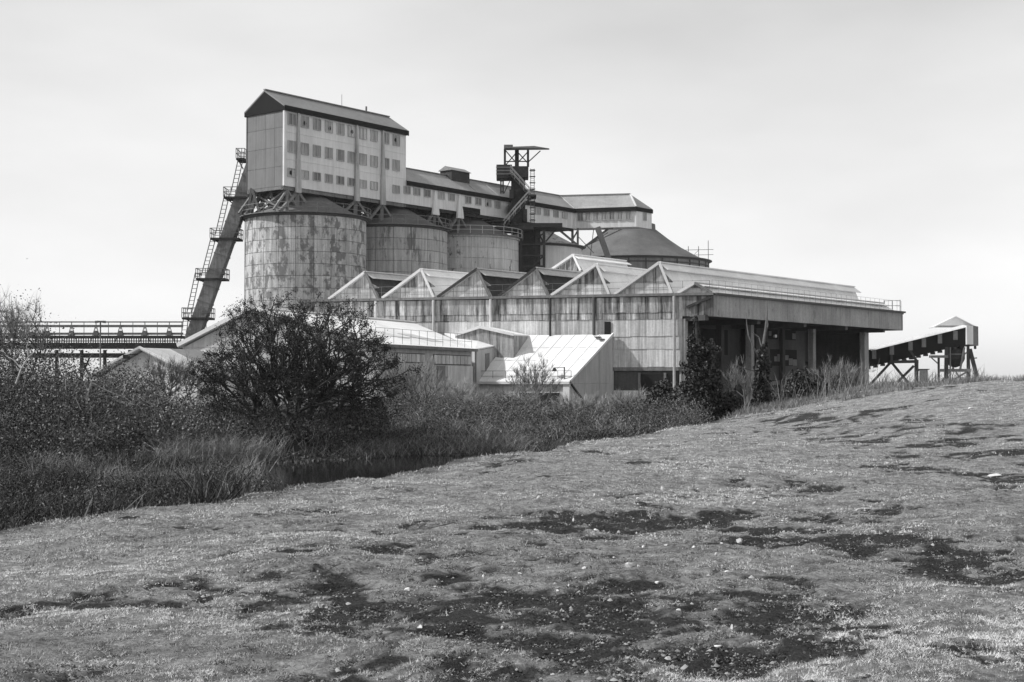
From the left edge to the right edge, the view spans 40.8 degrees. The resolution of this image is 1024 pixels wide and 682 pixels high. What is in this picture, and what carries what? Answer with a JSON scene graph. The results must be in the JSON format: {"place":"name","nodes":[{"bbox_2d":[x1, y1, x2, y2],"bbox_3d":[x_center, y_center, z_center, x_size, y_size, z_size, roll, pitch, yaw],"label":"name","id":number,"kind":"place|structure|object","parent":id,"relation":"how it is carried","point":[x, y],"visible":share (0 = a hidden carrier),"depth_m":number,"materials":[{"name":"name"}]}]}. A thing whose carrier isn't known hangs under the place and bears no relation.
{"place":"outdoors","nodes":[
{"label":"outdoors","id":0,"kind":"place"},
{"bbox_2d":[0,441,300,529],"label":"marsh growth","id":1,"kind":"object","parent":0,"point":[89,498],"visible":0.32,"depth_m":27.62,"materials":[{"name":"grey plant"}]},
{"bbox_2d":[0,453,490,523],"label":"pond water","id":2,"kind":"structure","parent":0,"point":[306,472],"depth_m":39.77,"materials":[{"name":"black liquid"}]},
{"bbox_2d":[3,443,279,489],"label":"dead rushes","id":3,"kind":"object","parent":2,"relation":"on","point":[162,467],"visible":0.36,"depth_m":34.17,"materials":[{"name":"grey plant"}]},
{"bbox_2d":[312,414,556,458],"bbox_3d":[-3.030,3.245,48.011,10.101,1.346,6.412,1,-2,-26],"label":"sedge","id":4,"kind":"object","parent":2,"relation":"on","point":[494,447],"visible":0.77,"depth_m":47.58,"materials":[{"name":"grass blades"}]},
{"bbox_2d":[0,380,1023,681],"bbox_3d":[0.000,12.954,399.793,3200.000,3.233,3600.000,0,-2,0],"label":"ground","id":5,"kind":"structure","parent":0,"point":[506,532],"depth_m":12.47,"materials":[{"name":"plant"}]},
{"bbox_2d":[0,288,50,443],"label":"bare bush","id":6,"kind":"object","parent":5,"relation":"on","point":[9,319],"visible":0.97,"depth_m":44.05,"materials":[{"name":"plant"}]},
{"bbox_2d":[95,321,105,363],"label":"lamp post","id":7,"kind":"object","parent":5,"relation":"on","point":[100,336],"visible":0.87,"depth_m":127.98,"materials":[{"name":"grey metal"}]},
{"bbox_2d":[0,321,218,393],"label":"conveyor gantry","id":8,"kind":"object","parent":5,"relation":"on","point":[131,345],"visible":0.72,"depth_m":149.64,"materials":[{"name":"grey metal"}]},
{"bbox_2d":[129,352,216,403],"bbox_3d":[-13.936,2.019,55.962,4.045,3.438,3.289,1,-2,-33],"label":"scrub bush","id":9,"kind":"object","parent":5,"relation":"on","point":[175,377],"visible":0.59,"depth_m":55.61,"materials":[{"name":"plant"}]},
{"bbox_2d":[86,346,268,412],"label":"gabled hut","id":10,"kind":"object","parent":5,"relation":"on","point":[141,352],"visible":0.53,"depth_m":75.45,"materials":[{"name":"metal"}]},
{"bbox_2d":[0,327,360,459],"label":"bare canes","id":11,"kind":"object","parent":5,"relation":"on","point":[285,443],"visible":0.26,"depth_m":44.45,"materials":[{"name":"plant"}]},
{"bbox_2d":[0,284,404,464],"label":"bramble thicket","id":12,"kind":"object","parent":5,"relation":"on","point":[154,421],"visible":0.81,"depth_m":43.87,"materials":[{"name":"grey plant"}]},
{"bbox_2d":[5,339,38,383],"bbox_3d":[-14.611,0.585,41.045,1.015,1.390,0.150,0,-2,0],"label":"dead bough","id":13,"kind":"object","parent":12,"relation":"attached to","point":[23,364],"visible":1,"depth_m":41.03,"materials":[{"name":"wood"}]},
{"bbox_2d":[84,377,129,403],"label":"dead branch","id":14,"kind":"object","parent":12,"relation":"on","point":[88,390],"visible":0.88,"depth_m":43.50,"materials":[{"name":"wood"}]},
{"bbox_2d":[132,425,298,464],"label":"dry grass","id":15,"kind":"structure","parent":5,"relation":"on","point":[222,448],"depth_m":42.10,"materials":[{"name":"plant"}]},
{"bbox_2d":[182,287,426,441],"bbox_3d":[-7.484,1.042,46.907,7.492,5.883,7.043,-1,-2,31],"label":"hawthorn bush","id":16,"kind":"object","parent":5,"relation":"on","point":[270,378],"visible":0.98,"depth_m":46.03,"materials":[{"name":"black plant"}]},
{"bbox_2d":[240,193,371,311],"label":"silo","id":17,"kind":"object","parent":5,"relation":"on","point":[311,246],"visible":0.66,"depth_m":154.19,"materials":[{"name":"concrete"}]},
{"bbox_2d":[180,148,248,340],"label":"inclined shaft","id":18,"kind":"object","parent":17,"relation":"on","point":[226,241],"visible":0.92,"depth_m":158.06,"materials":[{"name":"grey metal"}]},
{"bbox_2d":[238,89,408,220],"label":"tower building","id":19,"kind":"structure","parent":17,"relation":"on","point":[297,147],"depth_m":158.61,"materials":[{"name":"grey metal"}]},
{"bbox_2d":[287,140,295,152],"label":"window","id":20,"kind":"structure","parent":19,"relation":"in","point":[291,145],"depth_m":154.62,"materials":[{"name":"glass"}]},
{"bbox_2d":[287,167,295,177],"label":"window","id":21,"kind":"structure","parent":19,"relation":"in","point":[291,172],"depth_m":154.51,"materials":[{"name":"glass"}]},
{"bbox_2d":[288,112,295,125],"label":"window","id":22,"kind":"structure","parent":19,"relation":"in","point":[291,116],"depth_m":154.70,"materials":[{"name":"glass"}]},
{"bbox_2d":[301,115,308,128],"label":"window","id":23,"kind":"structure","parent":19,"relation":"in","point":[304,119],"depth_m":156.25,"materials":[{"name":"glass"}]},
{"bbox_2d":[301,142,308,155],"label":"window","id":24,"kind":"structure","parent":19,"relation":"in","point":[304,146],"depth_m":156.18,"materials":[{"name":"glass"}]},
{"bbox_2d":[301,170,308,179],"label":"window","id":25,"kind":"structure","parent":19,"relation":"in","point":[304,173],"depth_m":156.14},
{"bbox_2d":[313,118,320,130],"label":"window","id":26,"kind":"structure","parent":19,"relation":"in","point":[316,122],"depth_m":157.75,"materials":[{"name":"glass"}]},
{"bbox_2d":[313,144,320,157],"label":"window","id":27,"kind":"structure","parent":19,"relation":"in","point":[316,148],"depth_m":157.67,"materials":[{"name":"glass"}]},
{"bbox_2d":[313,172,320,181],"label":"window","id":28,"kind":"structure","parent":19,"relation":"in","point":[316,175],"depth_m":157.59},
{"bbox_2d":[325,120,332,132],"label":"window","id":29,"kind":"structure","parent":19,"relation":"in","point":[328,124],"depth_m":159.22,"materials":[{"name":"glass"}]},
{"bbox_2d":[325,147,332,159],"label":"window","id":30,"kind":"structure","parent":19,"relation":"in","point":[328,151],"depth_m":159.14,"materials":[{"name":"glass"}]},
{"bbox_2d":[325,174,332,182],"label":"window","id":31,"kind":"structure","parent":19,"relation":"in","point":[328,177],"depth_m":159.10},
{"bbox_2d":[336,149,344,161],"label":"window","id":32,"kind":"structure","parent":19,"relation":"in","point":[340,154],"depth_m":160.62,"materials":[{"name":"glass"}]},
{"bbox_2d":[336,175,344,184],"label":"window","id":33,"kind":"structure","parent":19,"relation":"in","point":[340,180],"depth_m":160.54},
{"bbox_2d":[337,122,344,135],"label":"window","id":34,"kind":"structure","parent":19,"relation":"in","point":[340,126],"depth_m":160.74,"materials":[{"name":"glass"}]},
{"bbox_2d":[347,177,354,186],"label":"window","id":35,"kind":"structure","parent":19,"relation":"in","point":[350,181],"depth_m":161.92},
{"bbox_2d":[348,151,354,163],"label":"window","id":36,"kind":"structure","parent":19,"relation":"in","point":[351,155],"depth_m":162.08,"materials":[{"name":"glass"}]},
{"bbox_2d":[348,125,355,137],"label":"window","id":37,"kind":"structure","parent":19,"relation":"in","point":[351,129],"depth_m":162.20,"materials":[{"name":"glass"}]},
{"bbox_2d":[359,127,366,139],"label":"window","id":38,"kind":"structure","parent":19,"relation":"in","point":[362,131],"depth_m":163.63,"materials":[{"name":"glass"}]},
{"bbox_2d":[359,153,366,165],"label":"window","id":39,"kind":"structure","parent":19,"relation":"in","point":[362,157],"depth_m":163.55,"materials":[{"name":"glass"}]},
{"bbox_2d":[360,179,366,188],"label":"window","id":40,"kind":"structure","parent":19,"relation":"in","point":[363,183],"depth_m":163.51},
{"bbox_2d":[370,129,377,141],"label":"window","id":41,"kind":"structure","parent":19,"relation":"in","point":[373,133],"depth_m":165.12,"materials":[{"name":"glass"}]},
{"bbox_2d":[370,155,377,167],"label":"window","id":42,"kind":"structure","parent":19,"relation":"in","point":[373,159],"depth_m":165.04,"materials":[{"name":"glass"}]},
{"bbox_2d":[370,181,377,190],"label":"window","id":43,"kind":"structure","parent":19,"relation":"in","point":[373,185],"depth_m":164.95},
{"bbox_2d":[384,132,389,143],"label":"window","id":44,"kind":"structure","parent":19,"relation":"in","point":[386,135],"depth_m":166.90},
{"bbox_2d":[385,158,389,169],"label":"window","id":45,"kind":"structure","parent":19,"relation":"in","point":[387,160],"depth_m":166.94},
{"bbox_2d":[392,185,399,193],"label":"window","id":46,"kind":"structure","parent":19,"relation":"in","point":[395,188],"depth_m":168.00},
{"bbox_2d":[393,134,399,145],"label":"window","id":47,"kind":"structure","parent":19,"relation":"in","point":[396,138],"depth_m":168.17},
{"bbox_2d":[393,159,399,170],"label":"window","id":48,"kind":"structure","parent":19,"relation":"in","point":[396,163],"depth_m":168.09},
{"bbox_2d":[176,306,477,410],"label":"pitched block","id":49,"kind":"structure","parent":5,"relation":"on","point":[413,341],"depth_m":91.80,"materials":[{"name":"grey metal"}]},
{"bbox_2d":[396,352,424,362],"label":"window","id":50,"kind":"structure","parent":49,"relation":"in","point":[413,357],"depth_m":89.20,"materials":[{"name":"glass"}]},
{"bbox_2d":[433,354,470,364],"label":"window","id":51,"kind":"structure","parent":49,"relation":"in","point":[443,359],"depth_m":95.14,"materials":[{"name":"glass"}]},
{"bbox_2d":[363,206,451,274],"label":"silo","id":52,"kind":"object","parent":5,"relation":"on","point":[402,240],"visible":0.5,"depth_m":165.38,"materials":[{"name":"concrete"}]},
{"bbox_2d":[327,166,652,257],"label":"conveyor gallery","id":53,"kind":"object","parent":52,"relation":"on","point":[454,195],"visible":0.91,"depth_m":185.07,"materials":[{"name":"metal"}]},
{"bbox_2d":[403,186,410,193],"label":"window","id":54,"kind":"structure","parent":53,"relation":"in","point":[406,189],"depth_m":169.57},
{"bbox_2d":[413,187,420,195],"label":"window","id":55,"kind":"structure","parent":53,"relation":"in","point":[416,191],"depth_m":171.00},
{"bbox_2d":[424,189,430,197],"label":"window","id":56,"kind":"structure","parent":53,"relation":"in","point":[427,193],"depth_m":172.53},
{"bbox_2d":[438,191,444,199],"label":"window","id":57,"kind":"structure","parent":53,"relation":"in","point":[441,195],"depth_m":174.59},
{"bbox_2d":[448,193,454,200],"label":"window","id":58,"kind":"structure","parent":53,"relation":"in","point":[451,197],"depth_m":176.19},
{"bbox_2d":[465,196,471,203],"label":"window","id":59,"kind":"structure","parent":53,"relation":"in","point":[468,199],"depth_m":178.79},
{"bbox_2d":[475,197,481,205],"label":"window","id":60,"kind":"structure","parent":53,"relation":"in","point":[478,201],"depth_m":180.42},
{"bbox_2d":[485,199,491,206],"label":"window","id":61,"kind":"structure","parent":53,"relation":"in","point":[488,203],"depth_m":182.01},
{"bbox_2d":[494,201,500,208],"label":"window","id":62,"kind":"structure","parent":53,"relation":"in","point":[497,204],"depth_m":183.66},
{"bbox_2d":[535,207,540,214],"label":"window","id":63,"kind":"structure","parent":53,"relation":"in","point":[537,210],"depth_m":190.65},
{"bbox_2d":[544,209,549,215],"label":"window","id":64,"kind":"structure","parent":53,"relation":"in","point":[546,211],"depth_m":192.26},
{"bbox_2d":[553,210,558,217],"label":"window","id":65,"kind":"structure","parent":53,"relation":"in","point":[555,213],"depth_m":193.94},
{"bbox_2d":[562,212,567,218],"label":"window","id":66,"kind":"structure","parent":53,"relation":"in","point":[564,214],"depth_m":195.65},
{"bbox_2d":[577,213,582,220],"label":"window","id":67,"kind":"structure","parent":53,"relation":"in","point":[579,215],"depth_m":197.21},
{"bbox_2d":[585,212,590,220],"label":"window","id":68,"kind":"structure","parent":53,"relation":"in","point":[587,214],"depth_m":196.90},
{"bbox_2d":[593,212,598,220],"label":"window","id":69,"kind":"structure","parent":53,"relation":"in","point":[595,214],"depth_m":196.56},
{"bbox_2d":[601,212,606,219],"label":"window","id":70,"kind":"structure","parent":53,"relation":"in","point":[603,214],"depth_m":196.27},
{"bbox_2d":[609,211,614,219],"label":"window","id":71,"kind":"structure","parent":53,"relation":"in","point":[611,214],"depth_m":195.94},
{"bbox_2d":[617,211,623,219],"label":"window","id":72,"kind":"structure","parent":53,"relation":"in","point":[619,213],"depth_m":195.60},
{"bbox_2d":[625,211,631,219],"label":"window","id":73,"kind":"structure","parent":53,"relation":"in","point":[628,215],"depth_m":195.27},
{"bbox_2d":[643,212,646,220],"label":"window","id":74,"kind":"structure","parent":53,"relation":"in","point":[644,213],"depth_m":196.70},
{"bbox_2d":[362,353,452,424],"bbox_3d":[-4.729,2.190,61.932,4.794,3.511,3.957,0,-2,0],"label":"bare shrub","id":75,"kind":"object","parent":5,"relation":"on","point":[412,381],"visible":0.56,"depth_m":61.73,"materials":[{"name":"plant"}]},
{"bbox_2d":[333,395,508,455],"bbox_3d":[-3.962,3.241,56.232,8.023,2.677,22.816,0,-2,0],"label":"grey scrub","id":76,"kind":"object","parent":5,"relation":"on","point":[417,421],"visible":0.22,"depth_m":50.73,"materials":[{"name":"plant"}]},
{"bbox_2d":[419,374,490,409],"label":"pale bush","id":77,"kind":"object","parent":5,"relation":"on","point":[461,392],"visible":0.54,"depth_m":67.69,"materials":[{"name":"plant"}]},
{"bbox_2d":[444,333,493,404],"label":"annex","id":78,"kind":"object","parent":5,"relation":"on","point":[482,358],"visible":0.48,"depth_m":105.73,"materials":[{"name":"grey metal"}]},
{"bbox_2d":[437,218,522,272],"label":"silo","id":79,"kind":"object","parent":5,"relation":"on","point":[476,243],"visible":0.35,"depth_m":176.91,"materials":[{"name":"concrete"}]},
{"bbox_2d":[466,377,563,410],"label":"twig bush","id":80,"kind":"object","parent":5,"relation":"on","point":[518,397],"visible":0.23,"depth_m":69.80,"materials":[{"name":"plant"}]},
{"bbox_2d":[335,386,716,457],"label":"bank brambles","id":81,"kind":"object","parent":5,"relation":"on","point":[529,413],"visible":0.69,"depth_m":52.51,"materials":[{"name":"grey plant"}]},
{"bbox_2d":[492,145,561,272],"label":"stair tower","id":82,"kind":"structure","parent":5,"relation":"on","point":[516,175],"depth_m":184.31,"materials":[{"name":"metal"}]},
{"bbox_2d":[504,352,567,409],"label":"bare sapling","id":83,"kind":"object","parent":5,"relation":"on","point":[528,379],"visible":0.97,"depth_m":83.84,"materials":[{"name":"plant"}]},
{"bbox_2d":[478,333,613,407],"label":"lean to","id":84,"kind":"object","parent":5,"relation":"on","point":[586,361],"visible":0.72,"depth_m":105.23,"materials":[{"name":"grey metal"}]},
{"bbox_2d":[552,367,564,378],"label":"roof floodlight","id":85,"kind":"object","parent":84,"relation":"attached to","point":[554,368],"visible":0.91,"depth_m":102.79,"materials":[{"name":"grey metal"}]},
{"bbox_2d":[508,231,585,267],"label":"silo","id":86,"kind":"object","parent":5,"relation":"on","point":[558,249],"visible":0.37,"depth_m":188.86,"materials":[{"name":"grey metal"}]},
{"bbox_2d":[545,391,617,412],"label":"bush","id":87,"kind":"object","parent":5,"relation":"on","point":[582,403],"visible":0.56,"depth_m":69.62,"materials":[{"name":"plant"}]},
{"bbox_2d":[476,397,704,450],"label":"bank twigs","id":88,"kind":"object","parent":5,"relation":"on","point":[558,422],"visible":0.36,"depth_m":51.52,"materials":[{"name":"plant"}]},
{"bbox_2d":[311,261,905,405],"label":"sawtooth shed","id":89,"kind":"structure","parent":5,"relation":"on","point":[645,316],"depth_m":110.39,"materials":[{"name":"corrugated metal sheet"},{"name":"steel"},{"name":"glass"}]},
{"bbox_2d":[455,326,528,357],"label":"gabled annex","id":90,"kind":"object","parent":89,"relation":"attached to","point":[506,343],"visible":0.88,"depth_m":107.10,"materials":[{"name":"metal"}]},
{"bbox_2d":[552,254,631,271],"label":"roof monitor","id":91,"kind":"object","parent":89,"relation":"on","point":[577,262],"visible":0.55,"depth_m":125.74,"materials":[{"name":"metal"}]},
{"bbox_2d":[768,329,777,338],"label":"window","id":92,"kind":"structure","parent":89,"relation":"in","point":[771,332],"depth_m":124.36,"materials":[{"name":"black glass"}]},
{"bbox_2d":[770,349,779,365],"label":"window","id":93,"kind":"structure","parent":89,"relation":"in","point":[774,353],"depth_m":124.67,"materials":[{"name":"black glass"}]},
{"bbox_2d":[770,380,788,387],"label":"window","id":94,"kind":"structure","parent":89,"relation":"in","point":[774,382],"depth_m":124.68,"materials":[{"name":"grey glass"}]},
{"bbox_2d":[785,330,795,339],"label":"window","id":95,"kind":"structure","parent":89,"relation":"in","point":[789,335],"depth_m":127.13,"materials":[{"name":"black glass"}]},
{"bbox_2d":[785,350,796,365],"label":"window","id":96,"kind":"structure","parent":89,"relation":"in","point":[790,355],"depth_m":127.11,"materials":[{"name":"grey glass"}]},
{"bbox_2d":[597,384,650,412],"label":"corner bush","id":97,"kind":"object","parent":5,"relation":"on","point":[628,396],"visible":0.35,"depth_m":65.76,"materials":[{"name":"plant"}]},
{"bbox_2d":[625,562,632,566],"bbox_3d":[0.971,1.869,11.434,0.063,0.064,0.050,0,-2,2],"label":"stone","id":98,"kind":"object","parent":5,"relation":"on","point":[628,564],"visible":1,"depth_m":11.42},
{"bbox_2d":[582,223,712,268],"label":"silo","id":99,"kind":"object","parent":5,"relation":"on","point":[642,248],"visible":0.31,"depth_m":208.53,"materials":[{"name":"metal"}]},
{"bbox_2d":[641,378,682,412],"bbox_3d":[6.850,2.803,61.933,2.106,2.378,2.234,0,-2,0],"label":"ivy mound","id":100,"kind":"object","parent":5,"relation":"on","point":[663,387],"visible":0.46,"depth_m":61.73,"materials":[{"name":"black plant"}]},
{"bbox_2d":[672,315,743,424],"bbox_3d":[8.473,1.399,59.778,3.264,5.066,2.548,-1,-2,23],"label":"ivy clad tree","id":101,"kind":"object","parent":5,"relation":"on","point":[701,376],"visible":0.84,"depth_m":59.58,"materials":[{"name":"black plant"}]},
{"bbox_2d":[723,356,754,408],"bbox_3d":[10.567,2.235,63.988,1.994,3.445,1.741,1,-2,-18],"label":"thorn shrub","id":102,"kind":"object","parent":5,"relation":"on","point":[739,378],"visible":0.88,"depth_m":63.85,"materials":[{"name":"plant"}]},
{"bbox_2d":[737,300,776,406],"bbox_3d":[11.094,0.668,61.759,1.735,5.038,1.263,1,-2,-39],"label":"ivy wrapped sapling","id":103,"kind":"object","parent":5,"relation":"on","point":[761,367],"visible":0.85,"depth_m":61.64,"materials":[{"name":"grey plant"}]},
{"bbox_2d":[776,364,826,400],"bbox_3d":[13.460,2.057,63.739,2.311,1.951,2.570,0,-2,0],"label":"evergreen bush","id":104,"kind":"object","parent":5,"relation":"on","point":[802,378],"visible":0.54,"depth_m":63.60,"materials":[{"name":"black plant"}]},
{"bbox_2d":[727,358,879,416],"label":"dry stalks","id":105,"kind":"object","parent":5,"relation":"on","point":[820,393],"visible":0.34,"depth_m":62.01,"materials":[{"name":"grey plant"}]},
{"bbox_2d":[806,352,876,393],"bbox_3d":[14.925,1.510,63.127,3.118,2.226,2.831,1,-2,-31],"label":"wispy shrub","id":106,"kind":"object","parent":5,"relation":"on","point":[835,373],"visible":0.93,"depth_m":62.91,"materials":[{"name":"plant"}]},
{"bbox_2d":[869,325,965,383],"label":"inclined conveyor","id":107,"kind":"object","parent":5,"relation":"on","point":[932,343],"visible":0.87,"depth_m":138.03,"materials":[{"name":"grey metal"}]},
{"bbox_2d":[867,365,1015,387],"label":"rough weeds","id":108,"kind":"object","parent":5,"relation":"on","point":[904,379],"visible":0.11,"depth_m":63.68,"materials":[{"name":"grey plant"}]},
{"bbox_2d":[929,316,978,382],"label":"transfer house","id":109,"kind":"structure","parent":5,"relation":"on","point":[953,359],"depth_m":138.04,"materials":[{"name":"grey metal"}]},
{"bbox_2d":[987,473,1001,476],"bbox_3d":[8.192,2.288,23.387,0.286,0.081,0.158,1,-2,-29],"label":"stone","id":110,"kind":"object","parent":5,"relation":"on","point":[995,475],"visible":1,"depth_m":23.35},
{"bbox_2d":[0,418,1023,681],"bbox_3d":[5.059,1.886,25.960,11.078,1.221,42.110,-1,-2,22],"label":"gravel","id":111,"kind":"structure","parent":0,"point":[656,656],"depth_m":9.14,"materials":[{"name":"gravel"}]},
{"bbox_2d":[0,0,1023,380],"label":"sky","id":112,"kind":"structure","parent":0,"point":[875,147],"materials":[{"name":"white"}]},
{"bbox_2d":[710,374,1023,422],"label":"crest grass","id":113,"kind":"structure","parent":0,"point":[779,404],"depth_m":58.31,"materials":[{"name":"plant"}]},
{"bbox_2d":[919,369,929,382],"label":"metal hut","id":114,"kind":"object","parent":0,"point":[923,372],"visible":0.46,"depth_m":140.46,"materials":[{"name":"grey metal"}]}
]}

